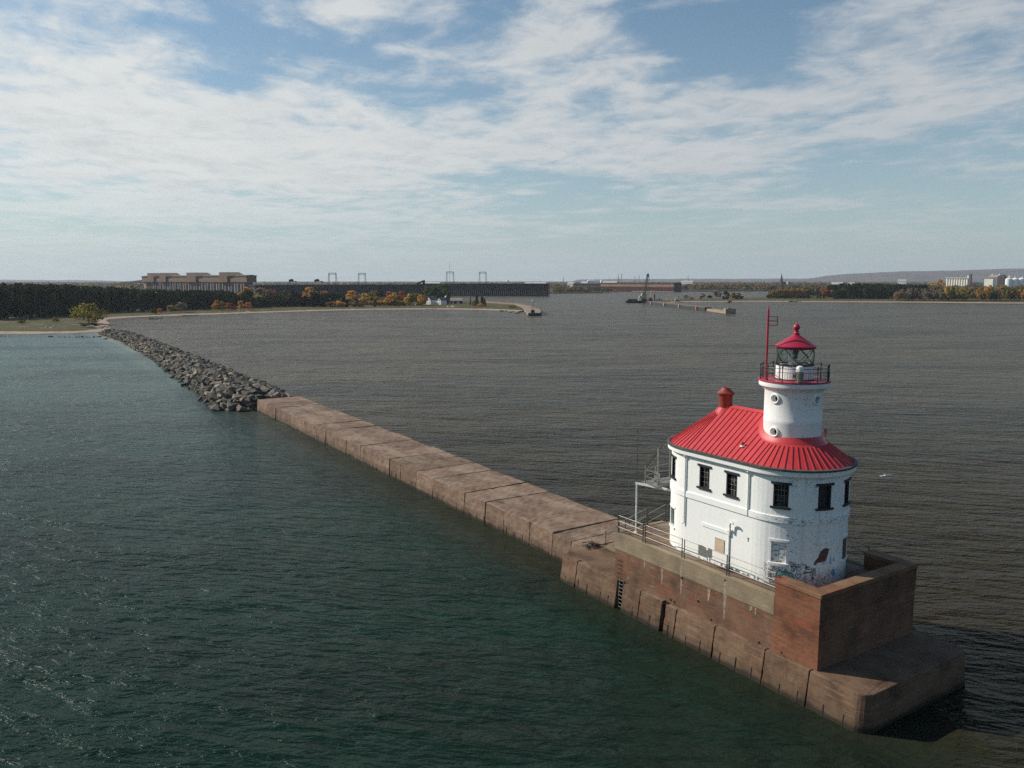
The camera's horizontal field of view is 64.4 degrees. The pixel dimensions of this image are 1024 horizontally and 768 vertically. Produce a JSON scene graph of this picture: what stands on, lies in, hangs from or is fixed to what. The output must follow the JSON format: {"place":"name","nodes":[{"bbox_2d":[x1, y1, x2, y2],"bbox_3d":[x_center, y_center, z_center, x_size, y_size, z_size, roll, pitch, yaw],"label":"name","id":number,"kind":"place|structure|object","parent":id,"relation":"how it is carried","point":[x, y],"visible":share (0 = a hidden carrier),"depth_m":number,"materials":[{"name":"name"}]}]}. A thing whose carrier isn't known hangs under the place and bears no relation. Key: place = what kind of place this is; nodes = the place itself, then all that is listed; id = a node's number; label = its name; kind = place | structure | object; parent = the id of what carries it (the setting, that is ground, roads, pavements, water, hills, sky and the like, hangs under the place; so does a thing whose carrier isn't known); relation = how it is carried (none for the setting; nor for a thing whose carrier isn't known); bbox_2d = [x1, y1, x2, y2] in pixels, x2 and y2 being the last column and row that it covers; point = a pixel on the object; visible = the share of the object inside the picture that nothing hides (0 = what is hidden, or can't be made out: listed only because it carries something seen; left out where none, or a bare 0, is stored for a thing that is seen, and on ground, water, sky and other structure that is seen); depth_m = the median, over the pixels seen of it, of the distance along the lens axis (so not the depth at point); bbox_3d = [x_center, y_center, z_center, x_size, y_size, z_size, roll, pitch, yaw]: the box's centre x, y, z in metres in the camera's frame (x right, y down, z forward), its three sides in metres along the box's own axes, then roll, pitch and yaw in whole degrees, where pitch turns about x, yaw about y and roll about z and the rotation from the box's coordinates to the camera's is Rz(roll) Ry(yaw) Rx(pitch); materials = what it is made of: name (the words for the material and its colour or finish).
{"place":"outdoors","nodes":[
{"label":"outdoors","id":0,"kind":"place"},
{"bbox_2d":[0,280,132,281],"bbox_3d":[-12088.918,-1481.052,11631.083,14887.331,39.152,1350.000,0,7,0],"label":"hills","id":1,"kind":"structure","parent":0,"point":[58,281],"depth_m":11268.48,"materials":[{"name":"grey plant"}]},
{"bbox_2d":[141,272,256,292],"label":"ore storage building","id":2,"kind":"structure","parent":0,"point":[235,282],"depth_m":1348.50,"materials":[{"name":"metal"}]},
{"bbox_2d":[0,300,523,333],"bbox_3d":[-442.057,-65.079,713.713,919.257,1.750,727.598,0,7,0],"label":"peninsula","id":3,"kind":"object","parent":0,"point":[65,324],"visible":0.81,"depth_m":622.72},
{"bbox_2d":[0,285,8,318],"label":"pine tree","id":4,"kind":"object","parent":3,"relation":"on","point":[1,286],"visible":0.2,"depth_m":531.69,"materials":[{"name":"green plant"}]},
{"bbox_2d":[1,289,13,318],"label":"pine tree","id":5,"kind":"object","parent":3,"relation":"on","point":[6,309],"visible":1,"depth_m":522.09,"materials":[{"name":"green plant"}]},
{"bbox_2d":[9,287,20,318],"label":"pine tree","id":6,"kind":"object","parent":3,"relation":"on","point":[16,302],"visible":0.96,"depth_m":528.28,"materials":[{"name":"green plant"}]},
{"bbox_2d":[20,288,32,316],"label":"pine tree","id":7,"kind":"object","parent":3,"relation":"on","point":[24,298],"visible":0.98,"depth_m":536.18,"materials":[{"name":"green plant"}]},
{"bbox_2d":[34,286,45,316],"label":"pine tree","id":8,"kind":"object","parent":3,"relation":"on","point":[39,293],"visible":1,"depth_m":551.05,"materials":[{"name":"green plant"}]},
{"bbox_2d":[47,285,56,316],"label":"pine tree","id":9,"kind":"object","parent":3,"relation":"on","point":[50,290],"visible":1,"depth_m":558.55,"materials":[{"name":"green plant"}]},
{"bbox_2d":[55,288,64,315],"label":"pine tree","id":10,"kind":"object","parent":3,"relation":"on","point":[58,293],"visible":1,"depth_m":569.28,"materials":[{"name":"green plant"}]},
{"bbox_2d":[54,288,65,313],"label":"pine tree","id":11,"kind":"object","parent":3,"relation":"on","point":[57,302],"visible":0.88,"depth_m":571.15,"materials":[{"name":"green plant"}]},
{"bbox_2d":[62,286,71,315],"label":"pine tree","id":12,"kind":"object","parent":3,"relation":"on","point":[65,292],"visible":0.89,"depth_m":578.92,"materials":[{"name":"green plant"}]},
{"bbox_2d":[66,287,73,314],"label":"pine tree","id":13,"kind":"object","parent":3,"relation":"on","point":[70,294],"visible":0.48,"depth_m":588.42,"materials":[{"name":"green plant"}]},
{"bbox_2d":[73,290,80,308],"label":"pine tree","id":14,"kind":"object","parent":3,"relation":"on","point":[77,299],"visible":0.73,"depth_m":598.90,"materials":[{"name":"green plant"}]},
{"bbox_2d":[79,286,88,312],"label":"pine tree","id":15,"kind":"object","parent":3,"relation":"on","point":[83,290],"visible":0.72,"depth_m":612.35,"materials":[{"name":"green plant"}]},
{"bbox_2d":[69,303,107,322],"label":"willow tree","id":16,"kind":"object","parent":3,"relation":"on","point":[94,309],"visible":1,"depth_m":480.64,"materials":[{"name":"green plant"}]},
{"bbox_2d":[87,288,93,312],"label":"pine tree","id":17,"kind":"object","parent":3,"relation":"on","point":[89,293],"visible":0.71,"depth_m":622.61,"materials":[{"name":"green plant"}]},
{"bbox_2d":[90,291,99,309],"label":"pine tree","id":18,"kind":"object","parent":3,"relation":"on","point":[94,293],"visible":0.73,"depth_m":620.79,"materials":[{"name":"green plant"}]},
{"bbox_2d":[96,290,102,312],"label":"pine tree","id":19,"kind":"object","parent":3,"relation":"on","point":[99,295],"visible":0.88,"depth_m":624.15,"materials":[{"name":"green plant"}]},
{"bbox_2d":[100,289,107,311],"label":"pine tree","id":20,"kind":"object","parent":3,"relation":"on","point":[103,291],"visible":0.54,"depth_m":635.84,"materials":[{"name":"green plant"}]},
{"bbox_2d":[106,291,112,312],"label":"pine tree","id":21,"kind":"object","parent":3,"relation":"on","point":[109,304],"visible":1,"depth_m":629.16,"materials":[{"name":"green plant"}]},
{"bbox_2d":[114,288,124,311],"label":"pine tree","id":22,"kind":"object","parent":3,"relation":"on","point":[117,292],"visible":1,"depth_m":637.35,"materials":[{"name":"green plant"}]},
{"bbox_2d":[123,290,130,311],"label":"pine tree","id":23,"kind":"object","parent":3,"relation":"on","point":[126,302],"visible":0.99,"depth_m":640.23,"materials":[{"name":"green plant"}]},
{"bbox_2d":[0,282,255,314],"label":"pine wood","id":24,"kind":"object","parent":3,"relation":"on","point":[21,286],"visible":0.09,"depth_m":695.46,"materials":[{"name":"green plant"}]},
{"bbox_2d":[128,293,136,311],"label":"pine tree","id":25,"kind":"object","parent":3,"relation":"on","point":[134,306],"visible":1,"depth_m":642.98,"materials":[{"name":"green plant"}]},
{"bbox_2d":[139,291,145,311],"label":"pine tree","id":26,"kind":"object","parent":3,"relation":"on","point":[141,298],"visible":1,"depth_m":650.83,"materials":[{"name":"green plant"}]},
{"bbox_2d":[145,292,151,310],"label":"pine tree","id":27,"kind":"object","parent":3,"relation":"on","point":[148,299],"visible":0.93,"depth_m":658.89,"materials":[{"name":"green plant"}]},
{"bbox_2d":[150,290,157,308],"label":"pine tree","id":28,"kind":"object","parent":3,"relation":"on","point":[153,295],"visible":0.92,"depth_m":663.44,"materials":[{"name":"green plant"}]},
{"bbox_2d":[160,291,168,310],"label":"pine tree","id":29,"kind":"object","parent":3,"relation":"on","point":[163,296],"visible":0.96,"depth_m":668.52,"materials":[{"name":"green plant"}]},
{"bbox_2d":[169,290,176,305],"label":"pine tree","id":30,"kind":"object","parent":3,"relation":"on","point":[173,301],"visible":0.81,"depth_m":673.72,"materials":[{"name":"green plant"}]},
{"bbox_2d":[175,301,188,311],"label":"broadleaf tree","id":31,"kind":"object","parent":3,"relation":"on","point":[180,305],"visible":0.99,"depth_m":636.64,"materials":[{"name":"green plant"}]},
{"bbox_2d":[182,290,188,308],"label":"pine tree","id":32,"kind":"object","parent":3,"relation":"on","point":[184,293],"visible":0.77,"depth_m":683.49,"materials":[{"name":"green plant"}]},
{"bbox_2d":[187,292,191,309],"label":"pine tree","id":33,"kind":"object","parent":3,"relation":"on","point":[189,299],"visible":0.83,"depth_m":689.55,"materials":[{"name":"green plant"}]},
{"bbox_2d":[191,292,198,309],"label":"pine tree","id":34,"kind":"object","parent":3,"relation":"on","point":[196,294],"visible":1,"depth_m":693.34,"materials":[{"name":"green plant"}]},
{"bbox_2d":[200,292,206,308],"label":"pine tree","id":35,"kind":"object","parent":3,"relation":"on","point":[203,298],"visible":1,"depth_m":702.98,"materials":[{"name":"green plant"}]},
{"bbox_2d":[204,291,212,308],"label":"pine tree","id":36,"kind":"object","parent":3,"relation":"on","point":[208,301],"visible":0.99,"depth_m":707.11,"materials":[{"name":"green plant"}]},
{"bbox_2d":[225,292,231,308],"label":"pine tree","id":37,"kind":"object","parent":3,"relation":"on","point":[228,295],"visible":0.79,"depth_m":720.63,"materials":[{"name":"green plant"}]},
{"bbox_2d":[231,292,236,305],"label":"pine tree","id":38,"kind":"object","parent":3,"relation":"on","point":[234,295],"visible":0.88,"depth_m":726.42,"materials":[{"name":"green plant"}]},
{"bbox_2d":[237,289,255,307],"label":"broadleaf tree","id":39,"kind":"object","parent":3,"relation":"on","point":[247,294],"visible":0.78,"depth_m":730.74,"materials":[{"name":"green plant"}]},
{"bbox_2d":[255,288,267,296],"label":"broadleaf tree","id":40,"kind":"object","parent":3,"relation":"on","point":[259,291],"visible":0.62,"depth_m":847.76,"materials":[{"name":"plant"}]},
{"bbox_2d":[287,290,296,306],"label":"pine tree","id":41,"kind":"object","parent":3,"relation":"on","point":[291,295],"visible":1,"depth_m":769.06,"materials":[{"name":"green plant"}]},
{"bbox_2d":[294,292,302,306],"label":"pine tree","id":42,"kind":"object","parent":3,"relation":"on","point":[297,295],"visible":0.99,"depth_m":770.20,"materials":[{"name":"green plant"}]},
{"bbox_2d":[299,296,309,306],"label":"pine tree","id":43,"kind":"object","parent":3,"relation":"on","point":[305,300],"visible":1,"depth_m":768.59,"materials":[{"name":"green plant"}]},
{"bbox_2d":[309,291,319,306],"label":"pine tree","id":44,"kind":"object","parent":3,"relation":"on","point":[316,296],"visible":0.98,"depth_m":767.71,"materials":[{"name":"green plant"}]},
{"bbox_2d":[321,293,332,306],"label":"pine tree","id":45,"kind":"object","parent":3,"relation":"on","point":[326,296],"visible":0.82,"depth_m":769.03,"materials":[{"name":"green plant"}]},
{"bbox_2d":[332,300,345,306],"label":"bush","id":46,"kind":"object","parent":3,"relation":"on","point":[338,303],"visible":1,"depth_m":758.30,"materials":[{"name":"orange plant"}]},
{"bbox_2d":[345,291,360,299],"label":"broadleaf tree","id":47,"kind":"object","parent":3,"relation":"on","point":[349,294],"visible":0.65,"depth_m":847.77,"materials":[{"name":"orange plant"}]},
{"bbox_2d":[359,293,369,302],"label":"broadleaf tree","id":48,"kind":"object","parent":3,"relation":"on","point":[363,299],"visible":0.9,"depth_m":819.09,"materials":[{"name":"plant"}]},
{"bbox_2d":[408,293,418,301],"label":"broadleaf tree","id":49,"kind":"object","parent":3,"relation":"on","point":[415,295],"visible":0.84,"depth_m":812.96,"materials":[{"name":"green plant"}]},
{"bbox_2d":[423,284,437,296],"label":"broadleaf tree","id":50,"kind":"object","parent":3,"relation":"on","point":[433,292],"visible":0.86,"depth_m":914.52,"materials":[{"name":"green plant"}]},
{"bbox_2d":[426,296,436,303],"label":"house","id":51,"kind":"structure","parent":3,"relation":"on","point":[431,299],"depth_m":844.44,"materials":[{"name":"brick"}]},
{"bbox_2d":[436,297,446,304],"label":"house","id":52,"kind":"structure","parent":3,"relation":"on","point":[441,301],"depth_m":840.16,"materials":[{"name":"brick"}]},
{"bbox_2d":[436,283,452,298],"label":"broadleaf tree","id":53,"kind":"object","parent":3,"relation":"on","point":[443,292],"visible":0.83,"depth_m":915.55,"materials":[{"name":"green plant"}]},
{"bbox_2d":[450,298,462,303],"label":"house","id":54,"kind":"structure","parent":3,"relation":"on","point":[456,300],"depth_m":868.05,"materials":[{"name":"white wood"}]},
{"bbox_2d":[8,281,982,292],"bbox_3d":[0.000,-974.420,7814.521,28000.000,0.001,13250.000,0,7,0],"label":"mainland","id":55,"kind":"structure","parent":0,"point":[690,289],"depth_m":8220.82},
{"bbox_2d":[77,285,155,289],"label":"mainland woods","id":56,"kind":"object","parent":55,"relation":"on","point":[139,287],"visible":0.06,"depth_m":1434.06,"materials":[{"name":"green plant"}]},
{"bbox_2d":[95,280,143,287],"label":"conveyor","id":57,"kind":"object","parent":55,"relation":"on","point":[124,283],"visible":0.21,"depth_m":1555.95,"materials":[{"name":"grey metal"}]},
{"bbox_2d":[0,281,1023,291],"bbox_3d":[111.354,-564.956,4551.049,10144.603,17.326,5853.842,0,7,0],"label":"mainland woods","id":58,"kind":"object","parent":55,"relation":"on","point":[714,285],"visible":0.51,"depth_m":2759.74,"materials":[{"name":"green plant"}]},
{"bbox_2d":[946,274,971,285],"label":"grain elevator","id":59,"kind":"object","parent":55,"relation":"on","point":[959,281],"visible":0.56,"depth_m":2287.57,"materials":[{"name":"white concrete"}]},
{"bbox_2d":[984,279,995,286],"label":"white block","id":60,"kind":"structure","parent":55,"relation":"on","point":[989,282],"depth_m":2285.94,"materials":[{"name":"white concrete"}]},
{"bbox_2d":[987,274,1006,285],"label":"elevator house","id":61,"kind":"structure","parent":55,"relation":"on","point":[1000,279],"depth_m":2348.17,"materials":[{"name":"concrete"}]},
{"bbox_2d":[1005,277,1011,286],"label":"storage tank","id":62,"kind":"object","parent":55,"relation":"on","point":[1008,281],"visible":0.69,"depth_m":2275.50,"materials":[{"name":"white metal"}]},
{"bbox_2d":[1012,277,1018,286],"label":"storage tank","id":63,"kind":"object","parent":55,"relation":"on","point":[1015,280],"visible":0.66,"depth_m":2275.39,"materials":[{"name":"white metal"}]},
{"bbox_2d":[0,290,1023,767],"bbox_3d":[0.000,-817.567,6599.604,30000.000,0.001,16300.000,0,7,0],"label":"lake","id":64,"kind":"structure","parent":0,"point":[188,578],"depth_m":84.66,"materials":[{"name":"liquid"}]},
{"bbox_2d":[98,328,267,410],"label":"rubble","id":65,"kind":"object","parent":64,"relation":"in","point":[173,361],"visible":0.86,"depth_m":257.49,"materials":[{"name":"stone"}]},
{"bbox_2d":[210,405,222,410],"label":"boulder","id":66,"kind":"object","parent":65,"relation":"on","point":[215,408],"visible":0.92,"depth_m":166.59,"materials":[{"name":"stone"}]},
{"bbox_2d":[227,402,235,410],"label":"boulder","id":67,"kind":"object","parent":65,"relation":"on","point":[231,406],"visible":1,"depth_m":166.33,"materials":[{"name":"stone"}]},
{"bbox_2d":[227,385,235,393],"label":"boulder","id":68,"kind":"object","parent":65,"relation":"on","point":[230,388],"visible":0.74,"depth_m":175.09,"materials":[{"name":"stone"}]},
{"bbox_2d":[235,404,249,411],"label":"boulder","id":69,"kind":"object","parent":65,"relation":"on","point":[239,408],"visible":0.95,"depth_m":165.47,"materials":[{"name":"stone"}]},
{"bbox_2d":[243,395,253,405],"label":"boulder","id":70,"kind":"object","parent":65,"relation":"on","point":[248,399],"visible":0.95,"depth_m":167.22,"materials":[{"name":"stone"}]},
{"bbox_2d":[249,284,424,297],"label":"ore dock","id":71,"kind":"object","parent":64,"relation":"in","point":[360,289],"visible":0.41,"depth_m":1242.18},
{"bbox_2d":[257,396,640,561],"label":"concrete breakwater","id":72,"kind":"object","parent":64,"relation":"in","point":[555,526],"visible":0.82,"depth_m":99.26,"materials":[{"name":"brown concrete"}]},
{"bbox_2d":[581,540,607,548],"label":"debris heap","id":73,"kind":"object","parent":72,"relation":"on","point":[592,543],"visible":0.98,"depth_m":74.64,"materials":[{"name":"brown wood"}]},
{"bbox_2d":[425,283,549,295],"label":"ore dock","id":74,"kind":"object","parent":64,"relation":"in","point":[500,289],"visible":0.75,"depth_m":1364.64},
{"bbox_2d":[486,301,541,315],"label":"harbour pier","id":75,"kind":"structure","parent":64,"relation":"in","point":[528,309],"depth_m":701.46,"materials":[{"name":"beige concrete"}]},
{"bbox_2d":[573,283,600,286],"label":"ore dock","id":76,"kind":"object","parent":64,"relation":"in","point":[586,284],"visible":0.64,"depth_m":2046.03,"materials":[{"name":"grey metal"}]},
{"bbox_2d":[625,274,649,302],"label":"crane barge","id":77,"kind":"object","parent":64,"relation":"on","point":[643,296],"visible":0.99,"depth_m":948.99,"materials":[{"name":"metal"}]},
{"bbox_2d":[600,283,681,291],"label":"ore dock","id":78,"kind":"object","parent":64,"relation":"in","point":[663,287],"visible":0.96,"depth_m":1883.83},
{"bbox_2d":[647,301,735,313],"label":"sheet pile pier","id":79,"kind":"structure","parent":64,"relation":"in","point":[705,308],"depth_m":740.73,"materials":[{"name":"grey concrete"}]},
{"bbox_2d":[560,520,964,733],"bbox_3d":[17.149,15.804,63.406,12.412,8.806,31.185,-5,9,-33],"label":"lighthouse foundation","id":80,"kind":"object","parent":64,"relation":"in","point":[854,650],"visible":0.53,"depth_m":54.13,"materials":[{"name":"brown concrete"}]},
{"bbox_2d":[605,502,665,545],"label":"stair railing","id":81,"kind":"object","parent":80,"relation":"on","point":[625,527],"visible":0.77,"depth_m":71.04,"materials":[{"name":"grey metal"}]},
{"bbox_2d":[634,430,637,532],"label":"antenna pole","id":82,"kind":"object","parent":80,"relation":"on","point":[635,531],"visible":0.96,"depth_m":66.38,"materials":[{"name":"white metal"}]},
{"bbox_2d":[618,504,868,586],"bbox_3d":[17.219,11.956,62.685,10.161,1.550,15.961,-5,9,-33],"label":"deck railing","id":83,"kind":"object","parent":80,"relation":"on","point":[619,521],"visible":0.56,"depth_m":60.26,"materials":[{"name":"grey metal"}]},
{"bbox_2d":[698,544,711,557],"bbox_3d":[13.885,12.070,58.449,0.025,0.780,1.320,-5,9,-33],"label":"warning board","id":84,"kind":"object","parent":83,"relation":"attached to","point":[702,551],"visible":1,"depth_m":58.48,"materials":[{"name":"white metal"}]},
{"bbox_2d":[635,306,857,586],"bbox_3d":[17.720,3.496,60.806,8.681,18.870,16.509,-5,9,-33],"label":"lighthouse","id":85,"kind":"object","parent":80,"relation":"on","point":[768,487],"visible":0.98,"depth_m":56.00,"materials":[{"name":"white paint"}]},
{"bbox_2d":[670,453,676,479],"bbox_3d":[12.572,6.398,62.990,0.403,1.830,1.365,-1,7,-4],"label":"window","id":86,"kind":"structure","parent":85,"relation":"in","point":[674,458],"depth_m":63.36,"materials":[{"name":"black glass"}]},
{"bbox_2d":[696,463,711,490],"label":"window","id":87,"kind":"structure","parent":85,"relation":"in","point":[704,478],"depth_m":59.82,"materials":[{"name":"black glass"}]},
{"bbox_2d":[723,470,738,498],"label":"window","id":88,"kind":"structure","parent":85,"relation":"in","point":[731,480],"depth_m":57.65,"materials":[{"name":"black glass"}]},
{"bbox_2d":[771,541,786,562],"bbox_3d":[18.099,11.388,55.153,0.974,1.450,0.032,4,8,28],"label":"bricked window","id":89,"kind":"structure","parent":85,"relation":"in","point":[778,551],"depth_m":55.15,"materials":[{"name":"paint"}]},
{"bbox_2d":[770,481,791,509],"bbox_3d":[18.069,7.472,54.595,1.365,1.830,0.403,4,8,28],"label":"window","id":90,"kind":"structure","parent":85,"relation":"in","point":[781,489],"depth_m":54.68,"materials":[{"name":"black glass"}]},
{"bbox_2d":[815,483,834,510],"bbox_3d":[20.857,7.512,54.279,1.365,1.830,0.403,-2,8,-15],"label":"window","id":91,"kind":"structure","parent":85,"relation":"in","point":[824,493],"depth_m":54.38,"materials":[{"name":"black glass"}]},
{"bbox_2d":[842,537,846,558],"bbox_3d":[22.894,11.322,56.097,0.139,1.500,0.772,6,9,38],"label":"boarded window","id":92,"kind":"structure","parent":85,"relation":"in","point":[845,539],"depth_m":55.97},
{"bbox_2d":[843,477,850,506],"bbox_3d":[22.841,7.349,55.558,0.403,1.830,1.365,6,9,39],"label":"window","id":93,"kind":"structure","parent":85,"relation":"in","point":[846,495],"depth_m":55.85,"materials":[{"name":"black glass"}]},
{"bbox_2d":[0,0,1023,280],"label":"sky","id":94,"kind":"structure","parent":0,"point":[270,140],"materials":[{"name":"blue"}]},
{"bbox_2d":[575,278,789,281],"bbox_3d":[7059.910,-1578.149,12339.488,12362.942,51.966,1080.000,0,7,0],"label":"hills","id":95,"kind":"structure","parent":0,"point":[705,280],"depth_m":12094.38,"materials":[{"name":"green plant"}]},
{"bbox_2d":[659,283,1023,303],"bbox_3d":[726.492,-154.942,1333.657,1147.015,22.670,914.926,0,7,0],"label":"spit","id":96,"kind":"structure","parent":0,"point":[830,299],"depth_m":1056.38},
{"bbox_2d":[870,288,877,298],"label":"pine tree","id":97,"kind":"object","parent":96,"relation":"on","point":[873,291],"visible":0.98,"depth_m":1078.90,"materials":[{"name":"green plant"}]},
{"bbox_2d":[946,289,954,300],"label":"broadleaf tree","id":98,"kind":"object","parent":96,"relation":"on","point":[951,296],"visible":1,"depth_m":980.92,"materials":[{"name":"green plant"}]},
{"bbox_2d":[984,286,991,300],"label":"broadleaf tree","id":99,"kind":"object","parent":96,"relation":"on","point":[987,290],"visible":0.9,"depth_m":985.92,"materials":[{"name":"orange plant"}]},
{"bbox_2d":[997,289,1005,298],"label":"broadleaf tree","id":100,"kind":"object","parent":96,"relation":"on","point":[1002,293],"visible":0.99,"depth_m":981.16,"materials":[{"name":"brown plant"}]},
{"bbox_2d":[1006,287,1014,300],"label":"broadleaf tree","id":101,"kind":"object","parent":96,"relation":"on","point":[1011,294],"visible":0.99,"depth_m":985.64,"materials":[{"name":"green plant"}]},
{"bbox_2d":[787,268,1023,281],"bbox_3d":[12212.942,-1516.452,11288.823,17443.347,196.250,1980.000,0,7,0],"label":"hills","id":102,"kind":"structure","parent":0,"point":[926,276],"depth_m":10984.71,"materials":[{"name":"grey plant"}]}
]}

